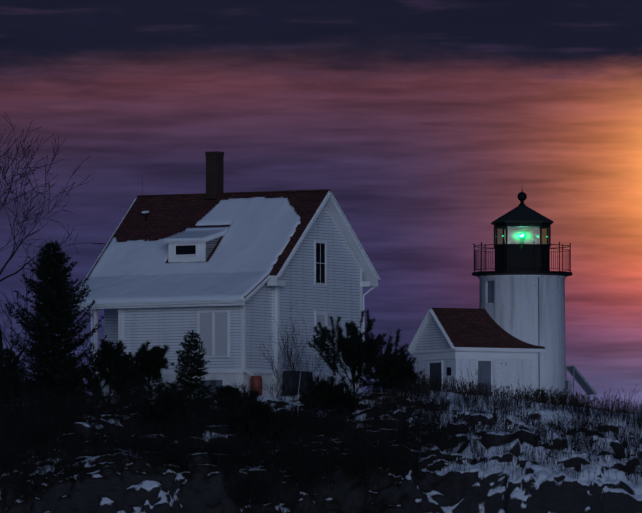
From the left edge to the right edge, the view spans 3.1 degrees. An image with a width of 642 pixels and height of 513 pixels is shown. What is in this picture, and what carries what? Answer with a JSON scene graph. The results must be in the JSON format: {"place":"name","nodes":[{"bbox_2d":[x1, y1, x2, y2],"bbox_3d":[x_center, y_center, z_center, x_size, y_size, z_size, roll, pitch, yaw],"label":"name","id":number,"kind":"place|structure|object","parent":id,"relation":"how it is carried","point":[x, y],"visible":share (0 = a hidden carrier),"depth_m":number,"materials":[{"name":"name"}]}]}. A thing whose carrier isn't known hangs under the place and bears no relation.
{"place":"outdoors","nodes":[
{"label":"outdoors","id":0,"kind":"place"},
{"bbox_2d":[0,389,641,512],"bbox_3d":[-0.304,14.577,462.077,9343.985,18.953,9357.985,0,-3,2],"label":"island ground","id":1,"kind":"structure","parent":0,"point":[97,483],"depth_m":451.91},
{"bbox_2d":[0,346,31,413],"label":"bush","id":2,"kind":"object","parent":1,"relation":"on","point":[11,375],"visible":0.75,"depth_m":460.12,"materials":[{"name":"black plant"}]},
{"bbox_2d":[0,271,55,382],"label":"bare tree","id":3,"kind":"object","parent":1,"relation":"on","point":[1,335],"visible":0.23,"depth_m":473.95,"materials":[{"name":"black plant"}]},
{"bbox_2d":[0,113,104,284],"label":"bare tree","id":4,"kind":"object","parent":1,"relation":"on","point":[15,200],"visible":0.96,"depth_m":475.06,"materials":[{"name":"black plant"}]},
{"bbox_2d":[0,240,107,399],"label":"conifer","id":5,"kind":"object","parent":1,"relation":"on","point":[51,352],"visible":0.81,"depth_m":464.46,"materials":[{"name":"black plant"}]},
{"bbox_2d":[41,354,92,413],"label":"bush","id":6,"kind":"object","parent":1,"relation":"on","point":[73,361],"visible":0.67,"depth_m":460.57,"materials":[{"name":"black plant"}]},
{"bbox_2d":[75,338,147,409],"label":"bush","id":7,"kind":"object","parent":1,"relation":"on","point":[108,360],"visible":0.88,"depth_m":462.70,"materials":[{"name":"black plant"}]},
{"bbox_2d":[107,344,142,392],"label":"bare shrub","id":8,"kind":"object","parent":1,"relation":"on","point":[125,354],"visible":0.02,"depth_m":465.28,"materials":[{"name":"black plant"}]},
{"bbox_2d":[120,341,170,396],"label":"bush","id":9,"kind":"object","parent":1,"relation":"on","point":[151,362],"visible":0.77,"depth_m":463.96,"materials":[{"name":"black plant"}]},
{"bbox_2d":[161,330,215,413],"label":"pine","id":10,"kind":"object","parent":1,"relation":"on","point":[186,372],"visible":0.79,"depth_m":461.92,"materials":[{"name":"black plant"}]},
{"bbox_2d":[0,381,406,512],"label":"shrub patch","id":11,"kind":"object","parent":1,"relation":"on","point":[258,449],"visible":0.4,"depth_m":453.46,"materials":[{"name":"plant"}]},
{"bbox_2d":[0,374,406,512],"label":"shrub patch","id":12,"kind":"object","parent":1,"relation":"on","point":[170,459],"visible":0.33,"depth_m":453.24,"materials":[{"name":"plant"}]},
{"bbox_2d":[0,388,410,512],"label":"shrub patch","id":13,"kind":"object","parent":1,"relation":"on","point":[118,445],"visible":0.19,"depth_m":452.76,"materials":[{"name":"plant"}]},
{"bbox_2d":[2,371,411,512],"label":"shrub patch","id":14,"kind":"object","parent":1,"relation":"on","point":[217,421],"visible":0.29,"depth_m":455.18,"materials":[{"name":"plant"}]},
{"bbox_2d":[0,383,415,512],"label":"shrub patch","id":15,"kind":"object","parent":1,"relation":"on","point":[109,400],"visible":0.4,"depth_m":453.83,"materials":[{"name":"plant"}]},
{"bbox_2d":[0,384,417,510],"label":"shrub patch","id":16,"kind":"object","parent":1,"relation":"on","point":[224,461],"visible":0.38,"depth_m":453.88,"materials":[{"name":"plant"}]},
{"bbox_2d":[0,375,425,508],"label":"shrub patch","id":17,"kind":"object","parent":1,"relation":"on","point":[235,436],"visible":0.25,"depth_m":453.07,"materials":[{"name":"plant"}]},
{"bbox_2d":[0,382,434,512],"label":"shrub patch","id":18,"kind":"object","parent":1,"relation":"on","point":[213,420],"visible":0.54,"depth_m":454.12,"materials":[{"name":"plant"}]},
{"bbox_2d":[0,379,440,512],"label":"shrub patch","id":19,"kind":"object","parent":1,"relation":"on","point":[119,426],"visible":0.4,"depth_m":455.31,"materials":[{"name":"plant"}]},
{"bbox_2d":[74,151,381,396],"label":"keepers house","id":20,"kind":"structure","parent":1,"relation":"on","point":[323,269],"depth_m":470.94,"materials":[{"name":"paint"}]},
{"bbox_2d":[77,196,300,303],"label":"roof snow","id":21,"kind":"structure","parent":20,"relation":"on","point":[259,232],"depth_m":471.14,"materials":[{"name":"white snow"}]},
{"bbox_2d":[0,382,455,495],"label":"shrub patch","id":22,"kind":"object","parent":1,"relation":"on","point":[82,409],"visible":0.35,"depth_m":455.07,"materials":[{"name":"plant"}]},
{"bbox_2d":[1,372,458,502],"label":"shrub patch","id":23,"kind":"object","parent":1,"relation":"on","point":[210,434],"visible":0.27,"depth_m":454.95,"materials":[{"name":"plant"}]},
{"bbox_2d":[0,378,468,483],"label":"shrub patch","id":24,"kind":"object","parent":1,"relation":"on","point":[205,432],"visible":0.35,"depth_m":454.99,"materials":[{"name":"plant"}]},
{"bbox_2d":[207,384,262,424],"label":"bush","id":25,"kind":"object","parent":1,"relation":"on","point":[224,389],"visible":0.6,"depth_m":459.16,"materials":[{"name":"black plant"}]},
{"bbox_2d":[0,386,487,512],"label":"shrub patch","id":26,"kind":"object","parent":1,"relation":"on","point":[268,473],"visible":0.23,"depth_m":454.89,"materials":[{"name":"plant"}]},
{"bbox_2d":[250,376,262,395],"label":"rain barrel","id":27,"kind":"object","parent":1,"relation":"on","point":[256,379],"visible":0.52,"depth_m":467.30,"materials":[{"name":"red paint"}]},
{"bbox_2d":[297,322,302,398],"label":"birch sapling","id":28,"kind":"object","parent":1,"relation":"on","point":[301,365],"visible":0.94,"depth_m":460.43,"materials":[{"name":"grey plant"}]},
{"bbox_2d":[73,413,538,468],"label":"rocks","id":29,"kind":"object","parent":1,"relation":"on","point":[487,436],"visible":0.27,"depth_m":456.17,"materials":[{"name":"grey stone"}]},
{"bbox_2d":[256,301,401,397],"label":"bush saplings","id":30,"kind":"object","parent":1,"relation":"on","point":[290,361],"visible":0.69,"depth_m":466.11,"materials":[{"name":"black plant"}]},
{"bbox_2d":[299,375,361,415],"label":"bush","id":31,"kind":"object","parent":1,"relation":"on","point":[329,396],"visible":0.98,"depth_m":461.59,"materials":[{"name":"black plant"}]},
{"bbox_2d":[307,309,409,412],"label":"bush","id":32,"kind":"object","parent":1,"relation":"on","point":[355,350],"visible":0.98,"depth_m":463.59,"materials":[{"name":"black plant"}]},
{"bbox_2d":[350,347,418,394],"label":"bush","id":33,"kind":"object","parent":1,"relation":"on","point":[407,367],"visible":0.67,"depth_m":464.71,"materials":[{"name":"black plant"}]},
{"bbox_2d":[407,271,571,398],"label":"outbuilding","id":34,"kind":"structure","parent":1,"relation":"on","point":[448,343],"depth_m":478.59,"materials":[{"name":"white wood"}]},
{"bbox_2d":[473,190,570,271],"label":"lantern room","id":35,"kind":"object","parent":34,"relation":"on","point":[524,257],"visible":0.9,"depth_m":479.97,"materials":[{"name":"black metal"}]},
{"bbox_2d":[513,222,533,246],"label":"lamp","id":36,"kind":"object","parent":35,"relation":"attached to","point":[525,233],"visible":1,"depth_m":479.84,"materials":[{"name":"green glass"}]},
{"bbox_2d":[359,369,641,506],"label":"dry grass","id":37,"kind":"structure","parent":1,"relation":"on","point":[561,446],"depth_m":462.33,"materials":[{"name":"black plant"}]},
{"bbox_2d":[398,369,641,475],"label":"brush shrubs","id":38,"kind":"object","parent":1,"relation":"on","point":[574,424],"visible":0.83,"depth_m":458.89,"materials":[{"name":"black plant"}]},
{"bbox_2d":[565,366,596,406],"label":"solar panel stand","id":39,"kind":"object","parent":1,"relation":"on","point":[581,380],"visible":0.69,"depth_m":471.35,"materials":[{"name":"grey"}]},
{"bbox_2d":[0,0,641,414],"label":"sky","id":40,"kind":"structure","parent":0,"point":[426,122],"materials":[{"name":"purple"}]},
{"bbox_2d":[478,275,565,402],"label":"lighthouse tower","id":41,"kind":"structure","parent":0,"point":[512,309],"depth_m":479.37,"materials":[{"name":"white paint"}]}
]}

